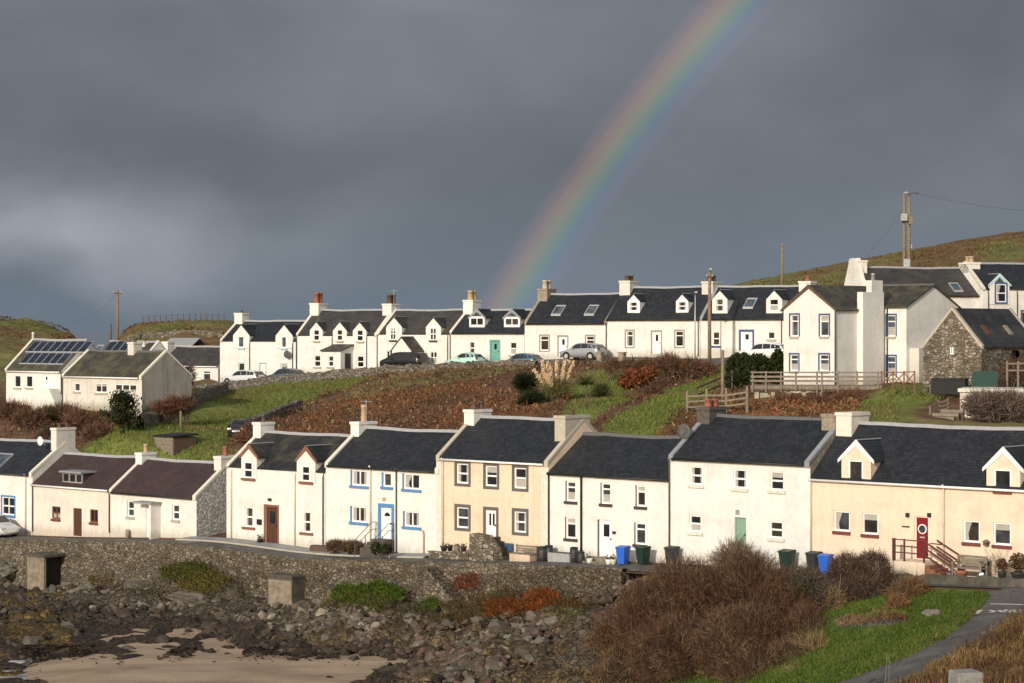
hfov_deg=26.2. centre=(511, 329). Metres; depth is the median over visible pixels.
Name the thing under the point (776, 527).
window
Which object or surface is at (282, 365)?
window
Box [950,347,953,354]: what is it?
window
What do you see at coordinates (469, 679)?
boulder
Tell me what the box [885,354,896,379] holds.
window
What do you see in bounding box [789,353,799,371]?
window
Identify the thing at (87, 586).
rock outcrop
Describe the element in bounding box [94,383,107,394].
window
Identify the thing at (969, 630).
lane
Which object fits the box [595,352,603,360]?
stone pier
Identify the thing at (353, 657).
boulder
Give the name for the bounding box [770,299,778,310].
window
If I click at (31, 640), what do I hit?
boulder
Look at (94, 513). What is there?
window
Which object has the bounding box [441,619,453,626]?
boulder
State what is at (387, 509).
door
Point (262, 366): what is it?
door
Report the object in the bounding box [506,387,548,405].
spiky shrub
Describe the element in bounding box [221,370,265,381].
parked car
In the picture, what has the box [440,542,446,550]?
flower pot
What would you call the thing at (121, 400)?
bush
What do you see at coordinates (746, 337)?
door
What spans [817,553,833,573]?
wheelie bin
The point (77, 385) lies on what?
window
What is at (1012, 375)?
bare shrub
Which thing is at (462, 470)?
window
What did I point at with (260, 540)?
flower pot
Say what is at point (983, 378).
storage box
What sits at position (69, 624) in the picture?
boulder
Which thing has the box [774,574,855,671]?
dry grass clump
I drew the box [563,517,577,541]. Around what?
window
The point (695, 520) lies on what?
window
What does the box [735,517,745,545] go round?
door
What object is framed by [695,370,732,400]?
post and rail fence
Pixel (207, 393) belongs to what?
dry stone wall
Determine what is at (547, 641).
boulder
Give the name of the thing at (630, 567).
road
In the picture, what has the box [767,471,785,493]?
window
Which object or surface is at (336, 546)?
bare shrub
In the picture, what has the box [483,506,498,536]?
door
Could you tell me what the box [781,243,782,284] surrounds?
utility pole
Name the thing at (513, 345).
window
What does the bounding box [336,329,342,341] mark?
window
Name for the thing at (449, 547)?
flower pot
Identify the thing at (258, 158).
sky
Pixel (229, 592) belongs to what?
rock outcrop
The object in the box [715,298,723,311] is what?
window
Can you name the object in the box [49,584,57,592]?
boulder
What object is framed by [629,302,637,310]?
window
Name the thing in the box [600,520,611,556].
door
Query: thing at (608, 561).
flower pot
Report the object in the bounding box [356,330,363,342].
window
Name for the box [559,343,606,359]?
parked car
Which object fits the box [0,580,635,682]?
shore rubble
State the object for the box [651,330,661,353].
door
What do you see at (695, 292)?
lamp post
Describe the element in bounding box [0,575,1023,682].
shore
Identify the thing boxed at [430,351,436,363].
window
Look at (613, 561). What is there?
flower pot
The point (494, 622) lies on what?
boulder
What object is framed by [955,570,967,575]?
flower pot
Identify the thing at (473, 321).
window
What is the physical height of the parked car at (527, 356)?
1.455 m
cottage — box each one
[0,423,78,534]
[30,452,134,536]
[107,444,233,538]
[161,341,219,380]
[220,310,305,381]
[227,417,350,547]
[296,293,400,372]
[325,400,457,558]
[377,309,462,366]
[449,290,531,361]
[524,280,618,359]
[605,275,721,357]
[700,276,816,357]
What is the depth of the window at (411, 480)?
125.37 m
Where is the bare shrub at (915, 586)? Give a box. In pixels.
[878,568,931,609]
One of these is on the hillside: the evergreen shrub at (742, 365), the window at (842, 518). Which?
the evergreen shrub at (742, 365)
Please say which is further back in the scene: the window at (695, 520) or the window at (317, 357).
the window at (317, 357)
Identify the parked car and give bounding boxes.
[0,514,20,535]
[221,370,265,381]
[227,419,254,436]
[268,368,304,376]
[379,352,428,366]
[445,352,484,362]
[508,353,542,361]
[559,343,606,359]
[739,343,783,357]
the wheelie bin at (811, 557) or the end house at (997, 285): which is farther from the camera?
the end house at (997, 285)
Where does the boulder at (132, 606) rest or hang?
on the shore
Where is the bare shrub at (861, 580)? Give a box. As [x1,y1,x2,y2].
[823,546,896,603]
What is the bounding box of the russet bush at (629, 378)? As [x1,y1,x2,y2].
[617,364,658,389]
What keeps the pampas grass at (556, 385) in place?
on the hillside
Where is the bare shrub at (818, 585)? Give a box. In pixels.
[777,561,848,615]
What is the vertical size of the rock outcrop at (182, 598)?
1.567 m
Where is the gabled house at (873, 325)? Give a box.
[780,273,960,392]
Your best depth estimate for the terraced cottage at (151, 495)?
139.87 m
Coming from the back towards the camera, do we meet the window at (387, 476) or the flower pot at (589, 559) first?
the window at (387, 476)
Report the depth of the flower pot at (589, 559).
115.07 m
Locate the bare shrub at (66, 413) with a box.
[35,399,114,444]
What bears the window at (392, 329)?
in the terraced cottage at (415, 330)
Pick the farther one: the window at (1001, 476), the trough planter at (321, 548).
the trough planter at (321, 548)
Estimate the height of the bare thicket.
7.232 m
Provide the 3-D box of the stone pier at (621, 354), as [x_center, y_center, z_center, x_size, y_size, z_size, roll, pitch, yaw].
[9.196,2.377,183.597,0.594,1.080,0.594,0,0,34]
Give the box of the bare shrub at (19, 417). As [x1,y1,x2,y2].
[0,392,51,438]
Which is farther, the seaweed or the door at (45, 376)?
the door at (45, 376)
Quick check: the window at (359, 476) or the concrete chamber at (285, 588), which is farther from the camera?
the window at (359, 476)
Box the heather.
[0,357,956,452]
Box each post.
[110,324,111,339]
[694,291,697,362]
[948,669,983,682]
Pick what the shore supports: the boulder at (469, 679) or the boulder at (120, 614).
the boulder at (120, 614)
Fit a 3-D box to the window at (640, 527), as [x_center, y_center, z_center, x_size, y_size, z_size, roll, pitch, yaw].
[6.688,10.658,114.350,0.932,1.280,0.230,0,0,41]
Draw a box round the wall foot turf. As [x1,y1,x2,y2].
[88,559,441,615]
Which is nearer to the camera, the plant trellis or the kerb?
the plant trellis
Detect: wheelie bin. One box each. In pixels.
[615,545,630,563]
[634,545,650,564]
[664,545,679,563]
[777,549,795,570]
[805,551,822,570]
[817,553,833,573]
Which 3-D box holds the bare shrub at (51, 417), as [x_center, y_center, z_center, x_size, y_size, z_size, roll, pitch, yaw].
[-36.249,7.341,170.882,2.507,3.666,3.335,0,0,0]
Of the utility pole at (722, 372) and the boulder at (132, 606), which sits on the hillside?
the utility pole at (722, 372)
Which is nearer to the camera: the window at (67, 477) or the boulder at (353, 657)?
the boulder at (353, 657)
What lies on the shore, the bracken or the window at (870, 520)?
the bracken
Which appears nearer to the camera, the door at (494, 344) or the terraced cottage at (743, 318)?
the terraced cottage at (743, 318)
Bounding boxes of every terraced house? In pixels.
[436,401,597,561]
[546,432,681,575]
[667,399,835,568]
[808,411,1023,576]
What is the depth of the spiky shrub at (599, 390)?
162.71 m
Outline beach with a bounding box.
[24,628,407,682]
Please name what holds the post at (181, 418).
on the hillside
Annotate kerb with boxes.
[175,539,424,557]
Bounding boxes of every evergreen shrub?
[370,541,392,558]
[543,394,559,401]
[724,352,770,388]
[769,348,783,384]
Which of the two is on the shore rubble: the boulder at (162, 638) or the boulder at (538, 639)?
the boulder at (538, 639)
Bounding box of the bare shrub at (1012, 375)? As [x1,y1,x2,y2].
[997,351,1023,386]
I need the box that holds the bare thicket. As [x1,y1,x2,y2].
[581,536,834,682]
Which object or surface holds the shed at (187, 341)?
on the hillside
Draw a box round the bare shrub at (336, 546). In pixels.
[325,536,364,554]
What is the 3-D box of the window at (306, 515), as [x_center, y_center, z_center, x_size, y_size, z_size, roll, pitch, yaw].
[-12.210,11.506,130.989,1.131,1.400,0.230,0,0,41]
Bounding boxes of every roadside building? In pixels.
[4,332,95,408]
[61,339,192,415]
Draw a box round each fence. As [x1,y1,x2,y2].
[148,313,218,321]
[686,386,747,413]
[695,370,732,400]
[751,371,882,398]
[881,371,914,393]
[929,398,948,415]
[1006,361,1023,386]
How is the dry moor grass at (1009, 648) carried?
on the shore
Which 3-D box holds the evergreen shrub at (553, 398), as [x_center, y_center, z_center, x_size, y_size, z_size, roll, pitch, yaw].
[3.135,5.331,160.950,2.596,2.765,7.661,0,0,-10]
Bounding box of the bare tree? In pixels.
[185,360,202,387]
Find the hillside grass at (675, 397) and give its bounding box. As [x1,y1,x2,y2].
[78,365,947,460]
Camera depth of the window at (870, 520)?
105.24 m
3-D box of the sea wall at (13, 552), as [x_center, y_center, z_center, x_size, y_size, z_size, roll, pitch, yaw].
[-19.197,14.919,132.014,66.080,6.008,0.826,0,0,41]
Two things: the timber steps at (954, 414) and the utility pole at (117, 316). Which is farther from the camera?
the utility pole at (117, 316)
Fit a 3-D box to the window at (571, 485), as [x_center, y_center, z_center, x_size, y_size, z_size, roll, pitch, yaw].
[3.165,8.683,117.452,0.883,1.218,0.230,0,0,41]
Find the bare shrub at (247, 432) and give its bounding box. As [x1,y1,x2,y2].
[232,418,266,446]
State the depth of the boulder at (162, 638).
118.57 m
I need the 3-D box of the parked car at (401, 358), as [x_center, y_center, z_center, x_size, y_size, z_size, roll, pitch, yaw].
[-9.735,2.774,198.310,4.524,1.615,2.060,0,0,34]
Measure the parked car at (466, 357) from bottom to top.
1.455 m
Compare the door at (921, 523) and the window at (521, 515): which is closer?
the door at (921, 523)
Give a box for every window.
[1,495,15,517]
[13,375,20,388]
[24,375,32,388]
[51,506,60,521]
[63,473,82,483]
[73,383,80,392]
[89,509,97,524]
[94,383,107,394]
[113,384,136,395]
[125,500,134,519]
[170,504,179,522]
[203,371,209,378]
[237,336,243,348]
[238,362,244,369]
[241,462,254,480]
[241,507,254,529]
[280,336,286,348]
[280,363,287,368]
[298,466,312,484]
[299,511,312,535]
[313,329,319,341]
[313,355,320,367]
[327,356,333,367]
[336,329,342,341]
[349,470,368,488]
[349,506,367,525]
[355,356,363,368]
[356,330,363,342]
[380,472,392,489]
[389,327,396,341]
[401,473,421,492]
[401,511,421,529]
[429,328,436,341]
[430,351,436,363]
[454,461,470,486]
[454,504,470,531]
[469,341,474,351]
[470,318,483,325]
[483,463,498,489]
[505,318,518,325]
[508,342,516,356]
[512,464,528,491]
[512,508,528,535]
[539,334,549,351]
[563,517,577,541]
[564,481,576,504]
[585,335,594,342]
[599,483,612,506]
[625,330,634,347]
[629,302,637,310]
[632,522,647,546]
[633,485,646,509]
[674,329,684,347]
[678,301,686,310]
[686,515,702,535]
[687,466,704,487]
[711,332,720,346]
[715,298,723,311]
[730,469,748,491]
[766,332,775,340]
[766,521,784,541]
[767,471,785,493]
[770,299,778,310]
[789,313,799,338]
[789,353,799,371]
[818,313,829,338]
[818,353,829,371]
[832,511,850,534]
[847,460,862,483]
[860,513,878,537]
[885,313,896,338]
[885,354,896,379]
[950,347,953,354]
[961,520,980,546]
[991,522,1011,548]
[992,469,1011,493]
[995,282,1007,303]
[1021,310,1023,322]
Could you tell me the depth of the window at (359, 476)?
128.15 m
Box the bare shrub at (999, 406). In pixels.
[952,380,1023,422]
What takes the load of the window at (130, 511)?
in the terraced cottage at (151, 495)
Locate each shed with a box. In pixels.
[152,432,197,455]
[168,338,203,348]
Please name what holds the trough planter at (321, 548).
on the pavement
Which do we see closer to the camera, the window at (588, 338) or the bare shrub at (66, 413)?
the bare shrub at (66, 413)
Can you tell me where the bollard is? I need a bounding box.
[125,529,129,537]
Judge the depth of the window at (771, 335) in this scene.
179.98 m
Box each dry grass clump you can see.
[577,625,618,651]
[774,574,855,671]
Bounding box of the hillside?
[0,231,1023,590]
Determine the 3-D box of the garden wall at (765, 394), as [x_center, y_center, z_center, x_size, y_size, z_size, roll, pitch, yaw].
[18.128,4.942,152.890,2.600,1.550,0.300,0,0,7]
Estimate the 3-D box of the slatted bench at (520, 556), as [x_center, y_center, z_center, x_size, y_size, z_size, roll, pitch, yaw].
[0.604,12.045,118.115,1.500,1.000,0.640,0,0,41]
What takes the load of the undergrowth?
on the shore
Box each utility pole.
[113,291,120,339]
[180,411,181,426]
[706,268,712,370]
[721,350,723,404]
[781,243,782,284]
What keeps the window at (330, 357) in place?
in the terraced cottage at (328, 339)
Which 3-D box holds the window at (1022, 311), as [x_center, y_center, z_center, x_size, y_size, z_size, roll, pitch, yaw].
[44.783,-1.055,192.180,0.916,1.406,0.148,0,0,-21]
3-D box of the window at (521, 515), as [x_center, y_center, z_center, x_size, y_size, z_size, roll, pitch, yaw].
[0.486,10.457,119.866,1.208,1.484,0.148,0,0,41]
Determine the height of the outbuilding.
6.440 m
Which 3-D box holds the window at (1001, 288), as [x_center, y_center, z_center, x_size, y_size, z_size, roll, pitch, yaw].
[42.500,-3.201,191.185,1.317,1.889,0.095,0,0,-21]
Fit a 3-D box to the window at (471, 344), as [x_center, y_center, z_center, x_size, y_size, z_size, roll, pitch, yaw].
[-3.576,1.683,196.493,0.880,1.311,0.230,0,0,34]
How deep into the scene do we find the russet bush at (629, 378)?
170.47 m
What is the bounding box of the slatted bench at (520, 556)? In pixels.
[509,544,536,561]
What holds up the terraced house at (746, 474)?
on the hillside
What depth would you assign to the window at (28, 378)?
187.93 m
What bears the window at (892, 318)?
in the gabled house at (873, 325)
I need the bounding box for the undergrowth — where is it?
[557,593,764,682]
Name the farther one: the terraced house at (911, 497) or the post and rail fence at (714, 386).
the post and rail fence at (714, 386)
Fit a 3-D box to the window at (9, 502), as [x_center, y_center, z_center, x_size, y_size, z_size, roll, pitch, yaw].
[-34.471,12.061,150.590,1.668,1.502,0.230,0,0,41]
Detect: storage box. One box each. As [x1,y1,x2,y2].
[931,378,968,393]
[971,371,998,386]
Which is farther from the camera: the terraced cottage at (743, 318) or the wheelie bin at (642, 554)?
the terraced cottage at (743, 318)
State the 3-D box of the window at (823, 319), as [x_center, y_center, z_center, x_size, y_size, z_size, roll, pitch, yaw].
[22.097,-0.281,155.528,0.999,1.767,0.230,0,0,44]
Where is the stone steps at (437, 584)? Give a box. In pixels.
[424,566,466,615]
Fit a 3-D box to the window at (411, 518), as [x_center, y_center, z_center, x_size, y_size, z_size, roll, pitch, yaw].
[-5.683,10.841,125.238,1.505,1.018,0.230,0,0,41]
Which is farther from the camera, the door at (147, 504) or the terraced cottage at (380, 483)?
the door at (147, 504)
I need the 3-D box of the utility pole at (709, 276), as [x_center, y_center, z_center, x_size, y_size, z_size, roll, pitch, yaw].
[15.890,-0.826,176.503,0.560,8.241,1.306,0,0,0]
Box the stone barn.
[922,307,1023,391]
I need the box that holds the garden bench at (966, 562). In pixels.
[951,554,987,575]
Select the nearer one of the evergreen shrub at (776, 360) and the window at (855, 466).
the window at (855, 466)
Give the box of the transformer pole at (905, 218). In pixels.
[900,192,918,266]
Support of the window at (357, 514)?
in the terraced cottage at (380, 483)
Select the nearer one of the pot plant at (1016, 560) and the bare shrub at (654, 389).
the pot plant at (1016, 560)
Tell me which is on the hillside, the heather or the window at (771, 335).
the heather
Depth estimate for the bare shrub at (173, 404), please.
171.11 m
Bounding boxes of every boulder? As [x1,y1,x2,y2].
[23,636,38,644]
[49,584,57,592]
[61,621,75,627]
[116,611,131,617]
[121,645,136,649]
[127,605,136,608]
[155,634,170,642]
[321,633,330,641]
[348,655,359,659]
[351,616,361,620]
[382,648,394,653]
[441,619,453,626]
[463,675,474,682]
[488,619,503,627]
[526,610,537,620]
[534,636,543,644]
[544,639,550,644]
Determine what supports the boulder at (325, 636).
on the shore
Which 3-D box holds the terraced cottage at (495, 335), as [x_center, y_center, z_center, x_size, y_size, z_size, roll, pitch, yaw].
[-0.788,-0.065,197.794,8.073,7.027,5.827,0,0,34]
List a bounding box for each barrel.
[537,546,546,561]
[545,545,552,561]
[570,547,577,562]
[577,551,584,562]
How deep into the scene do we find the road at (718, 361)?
186.17 m
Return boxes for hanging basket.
[982,539,989,545]
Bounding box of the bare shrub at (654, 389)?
[606,375,665,402]
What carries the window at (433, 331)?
in the terraced cottage at (415, 330)
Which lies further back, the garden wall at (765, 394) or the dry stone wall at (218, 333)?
the dry stone wall at (218, 333)
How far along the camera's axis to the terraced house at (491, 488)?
121.35 m
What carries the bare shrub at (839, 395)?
on the hillside
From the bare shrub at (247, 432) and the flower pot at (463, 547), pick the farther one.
the bare shrub at (247, 432)
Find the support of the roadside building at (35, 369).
on the hillside
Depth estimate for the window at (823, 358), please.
155.64 m
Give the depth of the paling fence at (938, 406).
134.45 m
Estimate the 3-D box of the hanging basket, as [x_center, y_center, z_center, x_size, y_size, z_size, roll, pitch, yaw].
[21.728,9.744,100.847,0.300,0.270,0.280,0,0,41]
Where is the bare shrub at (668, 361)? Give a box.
[601,347,720,381]
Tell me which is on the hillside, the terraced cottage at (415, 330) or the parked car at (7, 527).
the terraced cottage at (415, 330)
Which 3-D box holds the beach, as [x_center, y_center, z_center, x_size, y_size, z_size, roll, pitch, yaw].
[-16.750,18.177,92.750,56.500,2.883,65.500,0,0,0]
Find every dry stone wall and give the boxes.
[124,330,222,340]
[137,381,228,429]
[192,360,537,388]
[227,399,302,436]
[587,360,705,368]
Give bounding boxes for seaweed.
[21,607,500,681]
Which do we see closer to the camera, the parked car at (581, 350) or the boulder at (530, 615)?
the boulder at (530, 615)
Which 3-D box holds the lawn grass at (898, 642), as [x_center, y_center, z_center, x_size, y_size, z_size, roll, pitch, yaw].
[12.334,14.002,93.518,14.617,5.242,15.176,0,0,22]
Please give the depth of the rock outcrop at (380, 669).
107.10 m
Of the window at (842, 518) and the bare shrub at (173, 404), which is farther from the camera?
the bare shrub at (173, 404)
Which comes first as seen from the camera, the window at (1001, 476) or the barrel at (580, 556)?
the window at (1001, 476)
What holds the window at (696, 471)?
in the terraced house at (746, 474)
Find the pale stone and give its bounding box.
[921,609,941,616]
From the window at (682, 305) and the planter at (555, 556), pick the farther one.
the window at (682, 305)
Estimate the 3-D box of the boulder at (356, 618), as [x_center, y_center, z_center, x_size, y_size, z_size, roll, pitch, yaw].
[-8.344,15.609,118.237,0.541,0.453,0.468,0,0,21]
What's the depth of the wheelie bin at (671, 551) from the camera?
111.93 m
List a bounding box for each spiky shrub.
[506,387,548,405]
[509,371,538,395]
[588,381,612,398]
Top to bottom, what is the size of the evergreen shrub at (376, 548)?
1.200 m
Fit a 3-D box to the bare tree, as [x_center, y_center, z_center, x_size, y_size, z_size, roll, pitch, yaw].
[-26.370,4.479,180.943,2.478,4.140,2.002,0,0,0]
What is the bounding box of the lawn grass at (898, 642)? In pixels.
[665,588,989,682]
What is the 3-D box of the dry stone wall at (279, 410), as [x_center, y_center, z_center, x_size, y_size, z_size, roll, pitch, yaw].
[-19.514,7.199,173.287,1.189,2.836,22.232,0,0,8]
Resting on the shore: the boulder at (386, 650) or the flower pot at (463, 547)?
the boulder at (386, 650)
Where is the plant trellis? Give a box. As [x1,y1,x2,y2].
[984,548,1007,575]
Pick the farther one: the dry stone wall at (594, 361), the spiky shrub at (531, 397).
the dry stone wall at (594, 361)
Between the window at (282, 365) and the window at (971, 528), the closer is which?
the window at (971, 528)
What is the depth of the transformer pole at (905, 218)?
204.86 m
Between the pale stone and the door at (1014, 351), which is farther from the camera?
the door at (1014, 351)
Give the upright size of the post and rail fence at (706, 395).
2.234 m
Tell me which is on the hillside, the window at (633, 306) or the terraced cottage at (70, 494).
the terraced cottage at (70, 494)
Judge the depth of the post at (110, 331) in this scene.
239.94 m
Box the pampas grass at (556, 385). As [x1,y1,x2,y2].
[532,359,575,401]
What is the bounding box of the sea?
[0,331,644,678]
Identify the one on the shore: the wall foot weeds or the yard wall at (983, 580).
the wall foot weeds
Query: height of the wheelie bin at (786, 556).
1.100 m
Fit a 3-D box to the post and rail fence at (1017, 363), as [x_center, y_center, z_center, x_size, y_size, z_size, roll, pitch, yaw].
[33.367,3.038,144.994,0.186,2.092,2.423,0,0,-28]
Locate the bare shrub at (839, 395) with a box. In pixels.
[751,382,870,406]
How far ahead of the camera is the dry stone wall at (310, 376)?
198.76 m
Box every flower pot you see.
[257,534,262,542]
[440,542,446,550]
[447,543,453,550]
[453,544,459,551]
[460,543,466,551]
[586,551,593,562]
[604,555,613,564]
[610,554,616,564]
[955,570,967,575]
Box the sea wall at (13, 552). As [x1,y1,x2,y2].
[0,538,628,604]
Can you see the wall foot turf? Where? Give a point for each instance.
(360, 594)
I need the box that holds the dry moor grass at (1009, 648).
[834,605,1023,682]
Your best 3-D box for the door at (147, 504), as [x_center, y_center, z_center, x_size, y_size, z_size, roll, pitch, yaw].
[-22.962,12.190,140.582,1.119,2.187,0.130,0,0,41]
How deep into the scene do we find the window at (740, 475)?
110.23 m
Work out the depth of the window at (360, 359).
203.59 m
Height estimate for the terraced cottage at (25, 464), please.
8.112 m
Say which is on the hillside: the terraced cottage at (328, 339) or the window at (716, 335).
the terraced cottage at (328, 339)
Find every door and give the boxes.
[44,375,47,386]
[74,508,81,535]
[147,504,148,536]
[259,363,265,374]
[264,504,278,543]
[378,503,393,539]
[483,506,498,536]
[490,340,499,360]
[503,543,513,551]
[557,335,567,355]
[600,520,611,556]
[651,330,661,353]
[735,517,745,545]
[739,330,753,349]
[915,516,927,557]
[1012,350,1015,386]
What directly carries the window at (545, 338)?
in the terraced cottage at (555, 323)
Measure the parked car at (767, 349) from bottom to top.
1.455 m
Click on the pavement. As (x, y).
(280, 546)
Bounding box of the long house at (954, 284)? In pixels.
[844,258,979,307]
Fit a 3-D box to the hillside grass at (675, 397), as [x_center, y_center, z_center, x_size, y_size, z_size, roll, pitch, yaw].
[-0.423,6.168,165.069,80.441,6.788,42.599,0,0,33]
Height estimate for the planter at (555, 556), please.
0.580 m
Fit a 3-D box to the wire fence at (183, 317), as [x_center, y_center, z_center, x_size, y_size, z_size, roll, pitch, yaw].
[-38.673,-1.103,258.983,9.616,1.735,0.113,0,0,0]
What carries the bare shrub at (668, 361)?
on the hillside
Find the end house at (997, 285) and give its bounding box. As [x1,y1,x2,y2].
[958,256,1023,322]
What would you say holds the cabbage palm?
on the hillside
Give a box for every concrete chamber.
[26,551,65,589]
[266,572,305,608]
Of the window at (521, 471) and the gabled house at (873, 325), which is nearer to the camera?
the window at (521, 471)
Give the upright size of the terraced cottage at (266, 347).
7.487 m
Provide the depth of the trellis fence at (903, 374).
148.10 m
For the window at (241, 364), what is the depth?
211.55 m
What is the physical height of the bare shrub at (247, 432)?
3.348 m
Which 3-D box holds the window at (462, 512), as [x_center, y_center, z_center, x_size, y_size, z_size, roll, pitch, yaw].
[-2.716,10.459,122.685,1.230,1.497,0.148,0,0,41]
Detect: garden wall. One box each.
[428,550,468,559]
[754,391,769,398]
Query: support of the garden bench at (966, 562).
on the hillside
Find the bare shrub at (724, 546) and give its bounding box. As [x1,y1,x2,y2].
[695,526,753,573]
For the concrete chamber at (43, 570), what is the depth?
139.55 m
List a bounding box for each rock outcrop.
[0,560,17,582]
[66,581,105,593]
[123,578,159,588]
[162,590,215,606]
[215,581,244,599]
[371,666,396,672]
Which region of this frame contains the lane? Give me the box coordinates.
[838,587,1023,682]
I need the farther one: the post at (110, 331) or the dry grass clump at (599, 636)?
the post at (110, 331)
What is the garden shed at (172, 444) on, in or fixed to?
on the hillside
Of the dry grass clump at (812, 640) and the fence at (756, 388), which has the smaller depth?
the dry grass clump at (812, 640)
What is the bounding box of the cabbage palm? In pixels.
[576,373,596,408]
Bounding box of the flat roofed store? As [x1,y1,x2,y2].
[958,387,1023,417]
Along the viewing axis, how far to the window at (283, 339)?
208.47 m
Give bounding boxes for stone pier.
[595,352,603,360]
[617,352,626,360]
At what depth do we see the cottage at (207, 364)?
217.38 m
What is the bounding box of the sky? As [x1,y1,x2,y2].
[0,0,1023,330]
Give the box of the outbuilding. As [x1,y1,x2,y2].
[96,339,166,349]
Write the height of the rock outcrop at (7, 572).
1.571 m
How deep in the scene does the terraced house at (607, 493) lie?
116.24 m
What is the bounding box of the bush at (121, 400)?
[94,388,146,433]
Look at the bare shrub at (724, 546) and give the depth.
107.90 m
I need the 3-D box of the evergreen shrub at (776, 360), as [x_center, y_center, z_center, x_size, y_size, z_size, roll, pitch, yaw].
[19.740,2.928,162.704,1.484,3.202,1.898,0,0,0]
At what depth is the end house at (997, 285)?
191.92 m
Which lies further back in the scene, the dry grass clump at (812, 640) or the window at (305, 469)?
the window at (305, 469)
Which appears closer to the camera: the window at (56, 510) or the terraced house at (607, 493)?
the terraced house at (607, 493)
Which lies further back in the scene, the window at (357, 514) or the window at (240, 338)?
the window at (240, 338)
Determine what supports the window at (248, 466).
in the terraced cottage at (276, 486)
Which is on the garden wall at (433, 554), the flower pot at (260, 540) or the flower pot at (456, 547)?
the flower pot at (456, 547)
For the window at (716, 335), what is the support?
in the terraced cottage at (743, 318)
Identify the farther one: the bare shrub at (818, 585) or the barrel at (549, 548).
the barrel at (549, 548)
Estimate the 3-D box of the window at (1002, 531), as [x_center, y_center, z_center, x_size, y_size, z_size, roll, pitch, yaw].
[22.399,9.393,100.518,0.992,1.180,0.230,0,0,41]
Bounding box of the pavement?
[178,536,428,555]
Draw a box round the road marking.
[975,603,1023,613]
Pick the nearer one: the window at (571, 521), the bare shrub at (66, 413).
the window at (571, 521)
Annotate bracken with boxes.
[451,572,582,617]
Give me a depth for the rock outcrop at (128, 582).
133.88 m
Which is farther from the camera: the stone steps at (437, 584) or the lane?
the stone steps at (437, 584)
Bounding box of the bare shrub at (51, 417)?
[37,404,57,439]
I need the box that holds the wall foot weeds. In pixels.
[13,555,635,629]
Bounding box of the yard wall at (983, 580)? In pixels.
[888,573,1023,590]
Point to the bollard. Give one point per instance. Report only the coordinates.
(127, 533)
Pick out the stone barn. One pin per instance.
(962, 342)
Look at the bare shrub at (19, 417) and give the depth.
168.17 m
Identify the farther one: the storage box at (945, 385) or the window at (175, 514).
the storage box at (945, 385)
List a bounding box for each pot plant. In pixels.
[996,558,1007,577]
[1008,552,1023,578]
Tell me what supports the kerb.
on the road at (630, 567)
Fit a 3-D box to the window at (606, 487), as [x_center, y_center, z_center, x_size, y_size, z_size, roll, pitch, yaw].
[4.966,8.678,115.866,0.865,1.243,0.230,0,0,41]
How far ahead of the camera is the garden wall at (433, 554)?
121.64 m
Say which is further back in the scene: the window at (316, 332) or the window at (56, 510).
the window at (316, 332)
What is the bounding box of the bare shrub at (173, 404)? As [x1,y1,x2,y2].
[143,385,200,425]
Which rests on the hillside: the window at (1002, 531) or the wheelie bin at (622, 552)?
the wheelie bin at (622, 552)
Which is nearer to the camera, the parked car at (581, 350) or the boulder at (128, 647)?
the boulder at (128, 647)
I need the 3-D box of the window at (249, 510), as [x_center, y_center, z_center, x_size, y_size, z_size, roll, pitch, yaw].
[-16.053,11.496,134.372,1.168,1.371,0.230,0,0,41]
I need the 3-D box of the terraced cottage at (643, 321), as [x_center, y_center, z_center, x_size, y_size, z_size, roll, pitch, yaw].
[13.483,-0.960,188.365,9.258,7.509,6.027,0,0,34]
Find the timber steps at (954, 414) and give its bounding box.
[932,410,964,420]
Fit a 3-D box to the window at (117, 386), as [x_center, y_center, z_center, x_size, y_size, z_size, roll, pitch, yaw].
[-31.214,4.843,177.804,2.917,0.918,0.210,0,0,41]
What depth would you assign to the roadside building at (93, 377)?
179.64 m
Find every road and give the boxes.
[0,536,1023,588]
[202,357,769,384]
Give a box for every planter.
[310,545,329,553]
[548,551,570,561]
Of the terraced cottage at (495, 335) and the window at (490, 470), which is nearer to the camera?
the window at (490, 470)
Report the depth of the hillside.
177.02 m
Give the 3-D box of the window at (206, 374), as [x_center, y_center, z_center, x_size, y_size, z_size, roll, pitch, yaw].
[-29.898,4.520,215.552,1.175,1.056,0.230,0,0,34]
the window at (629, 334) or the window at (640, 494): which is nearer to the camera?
the window at (640, 494)
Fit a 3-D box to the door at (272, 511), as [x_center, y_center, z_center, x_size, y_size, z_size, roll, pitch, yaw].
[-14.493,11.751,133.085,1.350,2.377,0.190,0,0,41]
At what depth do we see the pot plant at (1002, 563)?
99.37 m
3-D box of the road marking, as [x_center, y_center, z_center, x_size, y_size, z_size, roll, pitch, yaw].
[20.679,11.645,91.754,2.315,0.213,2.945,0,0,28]
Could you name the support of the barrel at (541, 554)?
on the hillside
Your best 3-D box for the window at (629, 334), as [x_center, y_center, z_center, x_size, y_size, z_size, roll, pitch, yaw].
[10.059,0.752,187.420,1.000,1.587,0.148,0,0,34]
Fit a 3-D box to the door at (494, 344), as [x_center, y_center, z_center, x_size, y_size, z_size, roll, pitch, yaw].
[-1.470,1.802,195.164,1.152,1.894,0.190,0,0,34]
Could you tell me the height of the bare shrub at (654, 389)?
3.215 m
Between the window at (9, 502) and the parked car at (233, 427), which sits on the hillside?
the parked car at (233, 427)

